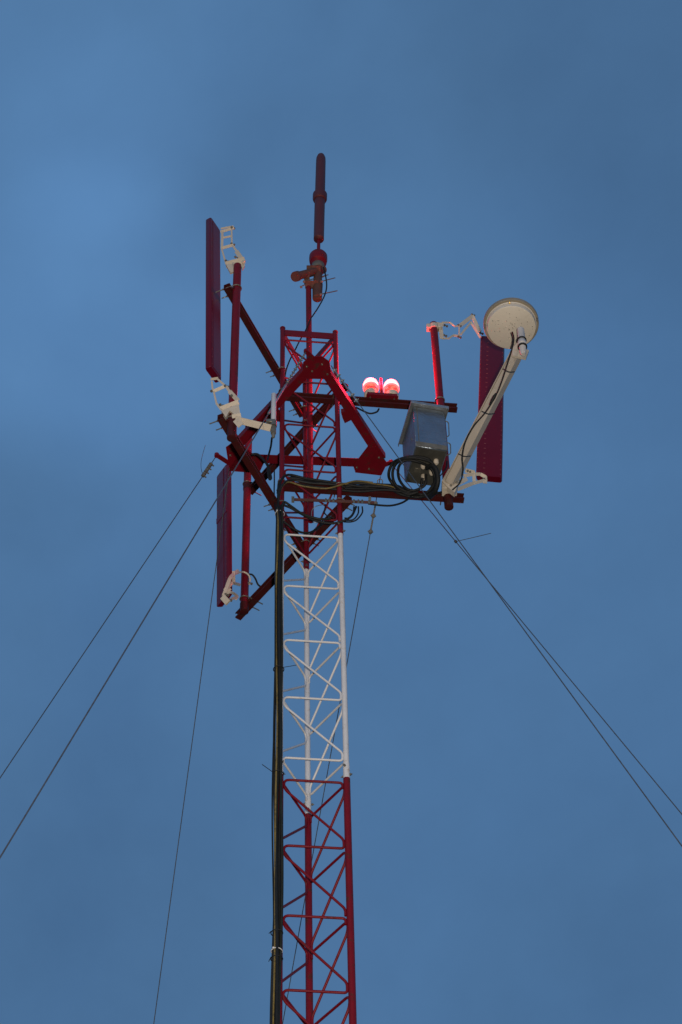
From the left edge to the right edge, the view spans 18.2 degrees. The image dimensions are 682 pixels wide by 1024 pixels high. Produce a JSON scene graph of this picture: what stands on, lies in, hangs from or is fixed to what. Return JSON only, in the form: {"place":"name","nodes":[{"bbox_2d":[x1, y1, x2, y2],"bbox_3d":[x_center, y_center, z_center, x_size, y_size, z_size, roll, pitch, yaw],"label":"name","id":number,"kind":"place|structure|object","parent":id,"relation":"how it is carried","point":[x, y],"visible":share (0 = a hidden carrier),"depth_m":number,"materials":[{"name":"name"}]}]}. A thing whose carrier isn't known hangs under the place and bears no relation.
{"place":"outdoors","nodes":[
{"label":"outdoors","id":0,"kind":"place"},
{"bbox_2d":[0,0,681,1023],"label":"sky","id":1,"kind":"structure","parent":0,"point":[509,868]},
{"label":"ground","id":2,"kind":"structure","parent":0,"visible":0},
{"bbox_2d":[278,326,356,1023],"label":"lattice tower","id":3,"kind":"structure","parent":2,"relation":"on","point":[309,880],"depth_m":14.97,"materials":[{"name":"metal"}]},
{"bbox_2d":[209,262,309,551],"bbox_3d":[-0.607,-0.808,17.002,0.212,2.242,1.462,-20,-52,15],"label":"antenna mount","id":4,"kind":"object","parent":3,"relation":"attached to","point":[228,425],"visible":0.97,"depth_m":16.64,"materials":[{"name":"red paint"}]},
{"bbox_2d":[206,218,245,427],"bbox_3d":[-0.909,-1.501,16.901,0.385,2.903,0.181,-14,-50,10],"label":"panel antenna","id":5,"kind":"object","parent":4,"relation":"attached to","point":[213,332],"visible":1,"depth_m":17.06,"materials":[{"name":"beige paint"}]},
{"bbox_2d":[235,393,276,438],"bbox_3d":[-0.633,-0.716,15.853,0.316,0.525,0.056,-1,-49,-1],"label":"stick antenna","id":6,"kind":"object","parent":4,"relation":"attached to","point":[269,425],"visible":1,"depth_m":15.77,"materials":[{"name":"white paint"}]},
{"bbox_2d":[267,437,272,460],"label":"antenna cable","id":7,"kind":"object","parent":6,"relation":"attached to","point":[271,441],"visible":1,"depth_m":15.76,"materials":[{"name":"black rubber"}]},
{"bbox_2d":[271,470,276,1023],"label":"feeder cable","id":8,"kind":"object","parent":3,"relation":"attached to","point":[273,749],"visible":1,"depth_m":14.48,"materials":[{"name":"black rubber"}]},
{"bbox_2d":[235,383,354,620],"bbox_3d":[-0.409,-0.322,17.723,0.212,2.400,1.540,27,-55,-23],"label":"antenna mount","id":9,"kind":"object","parent":3,"relation":"attached to","point":[247,602],"visible":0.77,"depth_m":17.50,"materials":[{"name":"red paint"}]},
{"bbox_2d":[216,464,252,606],"bbox_3d":[-0.883,0.214,17.526,0.326,1.792,0.248,-1,-49,-1],"label":"panel antenna","id":10,"kind":"object","parent":9,"relation":"attached to","point":[226,574],"visible":0.98,"depth_m":17.44,"materials":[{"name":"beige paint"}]},
{"bbox_2d":[278,521,322,933],"bbox_3d":[-0.185,4.459,11.260,0.351,13.454,0.044,12,-50,-12],"label":"feeder cable","id":11,"kind":"object","parent":3,"relation":"attached to","point":[279,845],"visible":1,"depth_m":13.85,"materials":[{"name":"black rubber"}]},
{"bbox_2d":[214,348,392,475],"bbox_3d":[-0.160,-0.615,17.518,1.269,0.102,1.403,28,-55,-23],"label":"guy outrigger","id":12,"kind":"object","parent":3,"relation":"attached to","point":[370,460],"visible":0.85,"depth_m":17.45,"materials":[{"name":"red paint"}]},
{"bbox_2d":[0,445,214,777],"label":"guy wire","id":13,"kind":"object","parent":12,"relation":"attached to","point":[207,469],"visible":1,"depth_m":15.92,"materials":[{"name":"metal"}]},
{"bbox_2d":[0,352,305,857],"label":"guy wire","id":14,"kind":"object","parent":12,"relation":"attached to","point":[277,398],"visible":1,"depth_m":13.32,"materials":[{"name":"metal"}]},
{"bbox_2d":[153,468,229,1023],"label":"guy wire","id":15,"kind":"object","parent":12,"relation":"attached to","point":[190,752],"visible":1,"depth_m":16.86,"materials":[{"name":"grey metal"}]},
{"bbox_2d":[282,476,382,1023],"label":"guy wire","id":16,"kind":"object","parent":12,"relation":"attached to","point":[373,516],"visible":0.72,"depth_m":17.41,"materials":[{"name":"metal"}]},
{"bbox_2d":[331,365,681,846],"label":"guy wire","id":17,"kind":"object","parent":12,"relation":"attached to","point":[342,381],"visible":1,"depth_m":13.68,"materials":[{"name":"metal"}]},
{"bbox_2d":[395,468,681,814],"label":"guy wire","id":18,"kind":"object","parent":12,"relation":"attached to","point":[455,541],"visible":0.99,"depth_m":15.38,"materials":[{"name":"grey metal"}]},
{"bbox_2d":[278,501,330,1023],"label":"feeder cable","id":19,"kind":"object","parent":3,"relation":"attached to","point":[280,786],"visible":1,"depth_m":14.36,"materials":[{"name":"black rubber"}]},
{"bbox_2d":[270,479,346,1023],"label":"feeder cable","id":20,"kind":"object","parent":3,"relation":"attached to","point":[301,481],"visible":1,"depth_m":14.62,"materials":[{"name":"black rubber"}]},
{"bbox_2d":[291,265,337,522],"bbox_3d":[-0.228,-1.100,18.145,0.440,3.532,0.149,16,-51,-15],"label":"antenna mast","id":21,"kind":"object","parent":3,"relation":"attached to","point":[308,273],"visible":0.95,"depth_m":18.76,"materials":[{"name":"red metal"}]},
{"bbox_2d":[285,317,311,376],"bbox_3d":[-0.369,-1.320,18.362,0.250,1.212,0.013,-1,-49,-1],"label":"antenna cable","id":22,"kind":"object","parent":21,"relation":"attached to","point":[296,347],"visible":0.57,"depth_m":18.48,"materials":[{"name":"black rubber"}]},
{"bbox_2d":[309,153,326,301],"bbox_3d":[-0.213,-2.709,20.035,0.179,2.469,0.167,-1,-49,-1],"label":"rod antenna","id":23,"kind":"object","parent":21,"relation":"attached to","point":[318,256],"visible":0.98,"depth_m":19.98,"materials":[{"name":"red paint"}]},
{"bbox_2d":[312,267,326,316],"bbox_3d":[-0.194,-1.975,19.117,0.146,0.765,0.013,-1,-49,-1],"label":"antenna cable","id":24,"kind":"object","parent":21,"relation":"attached to","point":[324,294],"visible":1,"depth_m":19.08,"materials":[{"name":"black rubber"}]},
{"bbox_2d":[274,504,356,1023],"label":"feeder cable","id":25,"kind":"object","parent":3,"relation":"attached to","point":[319,521],"visible":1,"depth_m":15.81,"materials":[{"name":"black rubber"}]},
{"bbox_2d":[273,480,372,1023],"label":"feeder cable","id":26,"kind":"object","parent":3,"relation":"attached to","point":[274,965],"visible":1,"depth_m":14.52,"materials":[{"name":"black rubber"}]},
{"bbox_2d":[275,474,383,1023],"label":"feeder cable","id":27,"kind":"object","parent":3,"relation":"attached to","point":[277,804],"visible":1,"depth_m":14.72,"materials":[{"name":"black rubber"}]},
{"bbox_2d":[291,496,373,503],"bbox_3d":[-0.062,-0.093,16.456,0.640,0.104,0.033,-1,-49,-1],"label":"grounding bar","id":28,"kind":"object","parent":3,"relation":"attached to","point":[333,500],"visible":1,"depth_m":16.45,"materials":[{"name":"orange metal"}]},
{"bbox_2d":[347,506,358,520],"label":"cable","id":29,"kind":"object","parent":28,"relation":"hanging from","point":[355,516],"visible":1,"depth_m":16.31,"materials":[{"name":"black rubber"}]},
{"bbox_2d":[344,506,362,522],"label":"cable","id":30,"kind":"object","parent":28,"relation":"hanging from","point":[356,519],"visible":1,"depth_m":16.30,"materials":[{"name":"black rubber"}]},
{"bbox_2d":[368,498,409,506],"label":"cable","id":31,"kind":"object","parent":28,"relation":"attached to","point":[404,501],"visible":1,"depth_m":16.49,"materials":[{"name":"black rubber"}]},
{"bbox_2d":[276,321,463,510],"bbox_3d":[0.222,-0.825,17.492,1.488,2.419,0.212,4,-49,-5],"label":"antenna mount","id":32,"kind":"object","parent":3,"relation":"attached to","point":[448,500],"visible":0.71,"depth_m":17.55,"materials":[{"name":"red paint"}]},
{"bbox_2d":[252,453,271,479],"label":"antenna cable","id":33,"kind":"object","parent":32,"relation":"attached to","point":[269,474],"visible":1,"depth_m":16.71,"materials":[{"name":"black rubber"}]},
{"bbox_2d":[288,455,435,495],"bbox_3d":[0.166,-0.287,16.614,1.164,0.217,0.316,-1,-49,-1],"label":"cable","id":34,"kind":"object","parent":32,"relation":"attached to","point":[390,480],"visible":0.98,"depth_m":16.65,"materials":[{"name":"black rubber"}]},
{"bbox_2d":[290,456,434,497],"bbox_3d":[0.183,-0.298,16.623,1.158,0.289,0.325,-1,-49,-1],"label":"cable","id":35,"kind":"object","parent":32,"relation":"attached to","point":[393,479],"visible":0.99,"depth_m":16.63,"materials":[{"name":"black rubber"}]},
{"bbox_2d":[294,483,441,494],"bbox_3d":[0.223,-0.181,16.672,1.278,0.155,0.047,2,-49,-3],"label":"cable","id":36,"kind":"object","parent":32,"relation":"attached to","point":[364,491],"visible":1,"depth_m":16.65,"materials":[{"name":"black rubber"}]},
{"bbox_2d":[356,407,379,413],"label":"cable","id":37,"kind":"object","parent":32,"relation":"hanging from","point":[368,412],"visible":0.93,"depth_m":17.47,"materials":[{"name":"black rubber"}]},
{"bbox_2d":[344,481,393,487],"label":"cable","id":38,"kind":"object","parent":32,"relation":"attached to","point":[369,482],"visible":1,"depth_m":16.69,"materials":[{"name":"black rubber"}]},
{"bbox_2d":[363,378,398,399],"bbox_3d":[0.334,-1.009,17.731,0.303,0.309,0.132,4,-49,-5],"label":"beacon light","id":39,"kind":"object","parent":32,"relation":"attached to","point":[390,389],"visible":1,"depth_m":17.68,"materials":[{"name":"red glass"}]},
{"bbox_2d":[398,400,450,485],"bbox_3d":[0.669,-0.508,16.816,0.327,0.556,0.458,9,-50,-9],"label":"metal box","id":40,"kind":"object","parent":32,"relation":"attached to","point":[423,432],"visible":1,"depth_m":16.71,"materials":[{"name":"metal"}]},
{"bbox_2d":[345,459,433,498],"bbox_3d":[0.385,-0.262,16.595,0.712,0.163,0.300,-1,-49,-1],"label":"cable","id":41,"kind":"object","parent":40,"relation":"attached to","point":[399,478],"visible":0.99,"depth_m":16.62,"materials":[{"name":"black rubber"}]},
{"bbox_2d":[425,464,440,498],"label":"cable","id":42,"kind":"object","parent":40,"relation":"attached to","point":[433,493],"visible":1,"depth_m":16.49,"materials":[{"name":"black rubber"}]},
{"bbox_2d":[426,461,447,492],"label":"cable","id":43,"kind":"object","parent":40,"relation":"attached to","point":[440,475],"visible":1,"depth_m":16.57,"materials":[{"name":"black rubber"}]},
{"bbox_2d":[426,314,504,490],"bbox_3d":[1.087,-0.887,17.771,0.743,2.544,0.173,18,-52,-16],"label":"panel antenna","id":44,"kind":"object","parent":32,"relation":"attached to","point":[489,460],"visible":0.81,"depth_m":17.76,"materials":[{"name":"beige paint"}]},
{"bbox_2d":[441,297,538,496],"bbox_3d":[1.086,-0.895,16.705,0.439,1.189,1.281,32,-57,-26],"label":"dish antenna","id":45,"kind":"object","parent":32,"relation":"attached to","point":[504,319],"visible":0.99,"depth_m":16.65,"materials":[{"name":"beige paint"}]},
{"bbox_2d":[452,332,514,489],"bbox_3d":[1.107,-0.773,16.482,0.132,0.757,1.074,24,-54,-20],"label":"dish cable","id":46,"kind":"object","parent":45,"relation":"attached to","point":[490,404],"visible":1,"depth_m":16.45,"materials":[{"name":"black rubber"}]}
]}

